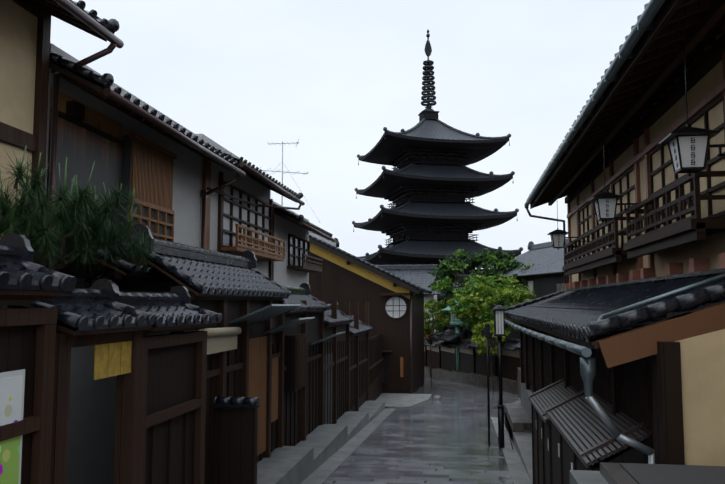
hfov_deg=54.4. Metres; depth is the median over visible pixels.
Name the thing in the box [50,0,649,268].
sky
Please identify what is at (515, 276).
dark tree
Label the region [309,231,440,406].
gable house
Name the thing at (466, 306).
maple tree
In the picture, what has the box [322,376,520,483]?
street paving
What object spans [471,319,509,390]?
tree
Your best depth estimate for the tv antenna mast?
23.23 m
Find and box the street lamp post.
[485,305,512,449]
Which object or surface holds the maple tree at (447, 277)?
on the ground
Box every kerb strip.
[300,408,394,483]
[491,417,531,483]
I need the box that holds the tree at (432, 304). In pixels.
[424,298,450,377]
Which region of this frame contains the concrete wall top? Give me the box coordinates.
[505,401,724,483]
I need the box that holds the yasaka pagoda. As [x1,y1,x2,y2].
[352,30,522,328]
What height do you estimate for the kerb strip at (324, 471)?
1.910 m
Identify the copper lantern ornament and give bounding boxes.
[442,298,464,370]
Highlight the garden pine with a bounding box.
[0,145,159,274]
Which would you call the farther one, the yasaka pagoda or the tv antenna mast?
the yasaka pagoda
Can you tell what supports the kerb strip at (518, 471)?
on the ground
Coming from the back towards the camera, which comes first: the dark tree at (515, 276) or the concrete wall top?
the dark tree at (515, 276)
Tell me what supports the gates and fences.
on the ground
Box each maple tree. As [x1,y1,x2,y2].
[428,248,522,337]
[446,274,535,338]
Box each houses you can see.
[0,0,335,483]
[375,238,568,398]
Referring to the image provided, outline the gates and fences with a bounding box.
[0,224,384,483]
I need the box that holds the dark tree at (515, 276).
[504,263,533,325]
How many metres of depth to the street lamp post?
16.82 m
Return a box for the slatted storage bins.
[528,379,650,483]
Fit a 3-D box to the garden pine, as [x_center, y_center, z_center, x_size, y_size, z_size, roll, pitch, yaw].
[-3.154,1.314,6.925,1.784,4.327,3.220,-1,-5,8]
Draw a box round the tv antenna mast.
[260,139,319,221]
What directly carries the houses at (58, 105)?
on the ground

